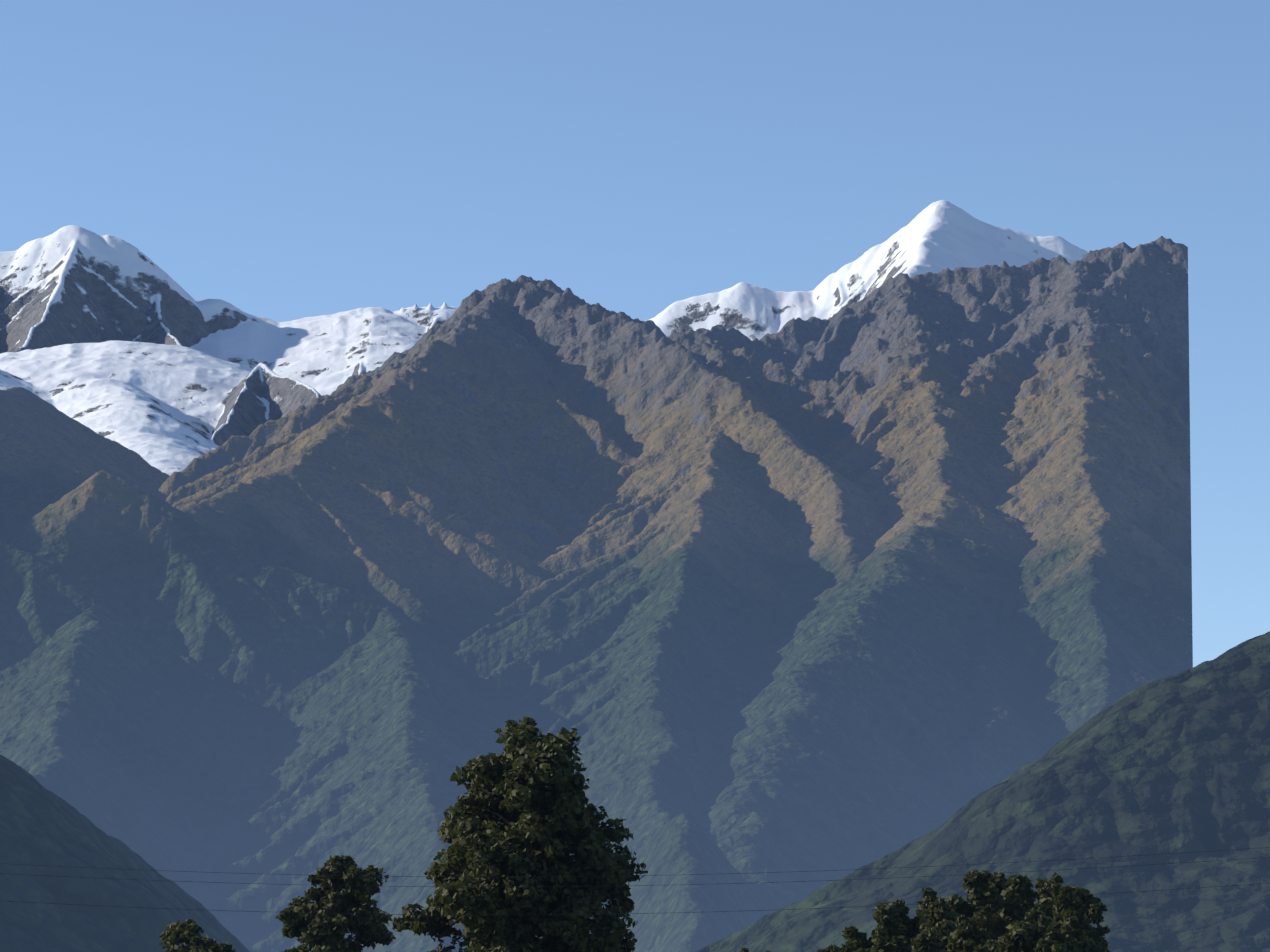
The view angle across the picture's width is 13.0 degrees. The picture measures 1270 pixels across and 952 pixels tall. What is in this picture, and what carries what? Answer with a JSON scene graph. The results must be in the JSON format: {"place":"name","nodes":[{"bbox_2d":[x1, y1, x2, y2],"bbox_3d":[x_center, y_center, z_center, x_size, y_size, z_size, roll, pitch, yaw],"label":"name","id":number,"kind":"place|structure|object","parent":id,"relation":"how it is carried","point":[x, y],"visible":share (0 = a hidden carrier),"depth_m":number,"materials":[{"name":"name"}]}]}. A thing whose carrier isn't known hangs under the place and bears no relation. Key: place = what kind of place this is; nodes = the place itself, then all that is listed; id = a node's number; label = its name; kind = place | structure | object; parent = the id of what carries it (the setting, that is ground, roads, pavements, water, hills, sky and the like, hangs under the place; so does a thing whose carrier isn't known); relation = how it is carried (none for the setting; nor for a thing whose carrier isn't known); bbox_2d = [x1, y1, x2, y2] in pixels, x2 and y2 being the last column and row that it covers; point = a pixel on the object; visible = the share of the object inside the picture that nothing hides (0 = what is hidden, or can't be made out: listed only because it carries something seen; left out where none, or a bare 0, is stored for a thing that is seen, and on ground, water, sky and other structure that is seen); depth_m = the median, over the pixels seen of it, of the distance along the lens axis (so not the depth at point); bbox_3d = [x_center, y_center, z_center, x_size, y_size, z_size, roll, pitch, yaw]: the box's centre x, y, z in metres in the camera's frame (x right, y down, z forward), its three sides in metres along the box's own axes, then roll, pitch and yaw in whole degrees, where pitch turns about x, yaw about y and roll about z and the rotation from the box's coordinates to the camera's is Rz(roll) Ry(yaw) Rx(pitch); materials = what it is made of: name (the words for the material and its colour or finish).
{"place":"outdoors","nodes":[
{"label":"outdoors","id":0,"kind":"place"},
{"bbox_2d":[0,387,172,670],"bbox_3d":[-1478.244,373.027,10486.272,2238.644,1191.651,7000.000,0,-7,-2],"label":"mountain ridge","id":1,"kind":"structure","parent":0,"point":[50,453],"depth_m":9102.07,"materials":[{"name":"stone"}]},
{"bbox_2d":[0,200,1087,475],"bbox_3d":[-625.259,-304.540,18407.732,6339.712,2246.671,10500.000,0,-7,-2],"label":"snowy mountains","id":2,"kind":"structure","parent":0,"point":[134,348],"depth_m":20219.49,"materials":[{"name":"white snow"}]},
{"bbox_2d":[0,236,1192,951],"bbox_3d":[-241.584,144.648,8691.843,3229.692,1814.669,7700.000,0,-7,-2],"label":"mountain range","id":3,"kind":"structure","parent":0,"point":[800,606],"depth_m":8080.36,"materials":[{"name":"brown stone"}]},
{"bbox_2d":[0,847,1269,914],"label":"power lines","id":4,"kind":"object","parent":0,"point":[635,885],"visible":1,"depth_m":159.53,"materials":[{"name":"grey metal"}]},
{"bbox_2d":[0,0,1269,666],"label":"sky","id":5,"kind":"structure","parent":0,"point":[278,160],"materials":[{"name":"blue"}]},
{"bbox_2d":[696,631,1269,951],"bbox_3d":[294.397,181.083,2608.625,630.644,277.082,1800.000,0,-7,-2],"label":"hill","id":6,"kind":"structure","parent":0,"point":[1178,765],"depth_m":2552.92,"materials":[{"name":"green plant"}]},
{"label":"ground","id":7,"kind":"structure","parent":0,"visible":0},
{"bbox_2d":[0,755,249,951],"bbox_3d":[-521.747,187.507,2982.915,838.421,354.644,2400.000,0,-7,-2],"label":"hillside","id":8,"kind":"structure","parent":7,"relation":"on","point":[40,824],"depth_m":2946.35,"materials":[{"name":"green plant"}]},
{"bbox_2d":[158,919,221,951],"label":"podocarp tree","id":9,"kind":"object","parent":7,"relation":"on","point":[174,935],"visible":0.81,"depth_m":569.78,"materials":[{"name":"green plant"}]},
{"bbox_2d":[190,936,223,951],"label":"podocarp tree","id":10,"kind":"object","parent":7,"relation":"on","point":[204,945],"visible":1,"depth_m":561.42,"materials":[{"name":"green plant"}]},
{"bbox_2d":[220,943,235,951],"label":"podocarp tree","id":11,"kind":"object","parent":7,"relation":"on","point":[225,947],"visible":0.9,"depth_m":581.58,"materials":[{"name":"green plant"}]},
{"bbox_2d":[281,946,299,951],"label":"podocarp tree","id":12,"kind":"object","parent":7,"relation":"on","point":[293,949],"visible":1,"depth_m":490.17,"materials":[{"name":"green plant"}]},
{"bbox_2d":[275,854,395,951],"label":"tree","id":13,"kind":"object","parent":7,"relation":"on","point":[314,926],"visible":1,"depth_m":517.12,"materials":[{"name":"green plant"}]},
{"bbox_2d":[392,716,647,951],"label":"tree","id":14,"kind":"object","parent":7,"relation":"on","point":[493,882],"visible":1,"depth_m":424.78,"materials":[{"name":"green plant"}]},
{"bbox_2d":[739,947,748,951],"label":"podocarp tree","id":15,"kind":"object","parent":7,"relation":"on","point":[743,949],"visible":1,"depth_m":565.37,"materials":[{"name":"green plant"}]},
{"bbox_2d":[816,948,829,951],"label":"podocarp tree","id":16,"kind":"object","parent":7,"relation":"on","point":[823,950],"visible":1,"depth_m":521.86,"materials":[{"name":"green plant"}]},
{"bbox_2d":[827,944,839,951],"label":"podocarp tree","id":17,"kind":"object","parent":7,"relation":"on","point":[832,948],"visible":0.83,"depth_m":597.98,"materials":[{"name":"green plant"}]},
{"bbox_2d":[838,925,867,951],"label":"podocarp tree","id":18,"kind":"object","parent":7,"relation":"on","point":[857,941],"visible":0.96,"depth_m":509.77,"materials":[{"name":"green plant"}]},
{"bbox_2d":[865,938,896,951],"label":"podocarp tree","id":19,"kind":"object","parent":7,"relation":"on","point":[880,945],"visible":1,"depth_m":492.30,"materials":[{"name":"green plant"}]},
{"bbox_2d":[866,903,911,951],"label":"podocarp tree","id":20,"kind":"object","parent":7,"relation":"on","point":[886,928],"visible":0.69,"depth_m":509.83,"materials":[{"name":"green plant"}]},
{"bbox_2d":[872,898,923,945],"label":"podocarp tree","id":21,"kind":"object","parent":7,"relation":"on","point":[909,927],"visible":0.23,"depth_m":526.27,"materials":[{"name":"green plant"}]},
{"bbox_2d":[910,929,946,951],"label":"podocarp tree","id":22,"kind":"object","parent":7,"relation":"on","point":[927,941],"visible":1,"depth_m":480.56,"materials":[{"name":"green plant"}]},
{"bbox_2d":[910,887,950,938],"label":"podocarp tree","id":23,"kind":"object","parent":7,"relation":"on","point":[929,895],"visible":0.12,"depth_m":548.36,"materials":[{"name":"green plant"}]},
{"bbox_2d":[918,897,959,951],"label":"podocarp tree","id":24,"kind":"object","parent":7,"relation":"on","point":[935,913],"visible":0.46,"depth_m":519.33,"materials":[{"name":"green plant"}]},
{"bbox_2d":[937,918,957,951],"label":"podocarp tree","id":25,"kind":"object","parent":7,"relation":"on","point":[947,927],"visible":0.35,"depth_m":517.67,"materials":[{"name":"green plant"}]},
{"bbox_2d":[946,915,991,951],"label":"podocarp tree","id":26,"kind":"object","parent":7,"relation":"on","point":[967,935],"visible":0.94,"depth_m":491.62,"materials":[{"name":"green plant"}]},
{"bbox_2d":[946,869,1010,935],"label":"podocarp tree","id":27,"kind":"object","parent":7,"relation":"on","point":[977,888],"visible":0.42,"depth_m":523.86,"materials":[{"name":"green plant"}]},
{"bbox_2d":[972,904,1006,940],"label":"podocarp tree","id":28,"kind":"object","parent":7,"relation":"on","point":[984,918],"visible":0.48,"depth_m":502.91,"materials":[{"name":"green plant"}]},
{"bbox_2d":[973,934,1005,951],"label":"podocarp tree","id":29,"kind":"object","parent":7,"relation":"on","point":[992,945],"visible":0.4,"depth_m":480.01,"materials":[{"name":"green plant"}]},
{"bbox_2d":[989,871,1011,926],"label":"podocarp tree","id":30,"kind":"object","parent":7,"relation":"on","point":[998,880],"visible":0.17,"depth_m":532.54,"materials":[{"name":"green plant"}]},
{"bbox_2d":[999,920,1037,951],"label":"podocarp tree","id":31,"kind":"object","parent":7,"relation":"on","point":[1015,939],"visible":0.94,"depth_m":448.29,"materials":[{"name":"green plant"}]},
{"bbox_2d":[999,874,1045,925],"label":"podocarp tree","id":32,"kind":"object","parent":7,"relation":"on","point":[1016,907],"visible":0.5,"depth_m":526.68,"materials":[{"name":"green plant"}]},
{"bbox_2d":[1023,908,1051,941],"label":"podocarp tree","id":33,"kind":"object","parent":7,"relation":"on","point":[1038,920],"visible":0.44,"depth_m":489.81,"materials":[{"name":"green plant"}]},
{"bbox_2d":[1031,872,1063,918],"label":"podocarp tree","id":34,"kind":"object","parent":7,"relation":"on","point":[1048,890],"visible":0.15,"depth_m":544.92,"materials":[{"name":"green plant"}]},
{"bbox_2d":[1033,920,1076,951],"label":"podocarp tree","id":35,"kind":"object","parent":7,"relation":"on","point":[1057,936],"visible":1,"depth_m":441.45,"materials":[{"name":"green plant"}]},
{"bbox_2d":[1049,884,1094,947],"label":"podocarp tree","id":36,"kind":"object","parent":7,"relation":"on","point":[1061,905],"visible":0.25,"depth_m":502.77,"materials":[{"name":"green plant"}]},
{"bbox_2d":[1053,887,1110,951],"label":"podocarp tree","id":37,"kind":"object","parent":7,"relation":"on","point":[1096,908],"visible":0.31,"depth_m":514.12,"materials":[{"name":"green plant"}]},
{"bbox_2d":[1063,908,1107,951],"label":"podocarp tree","id":38,"kind":"object","parent":7,"relation":"on","point":[1078,923],"visible":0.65,"depth_m":498.47,"materials":[{"name":"green plant"}]}
]}

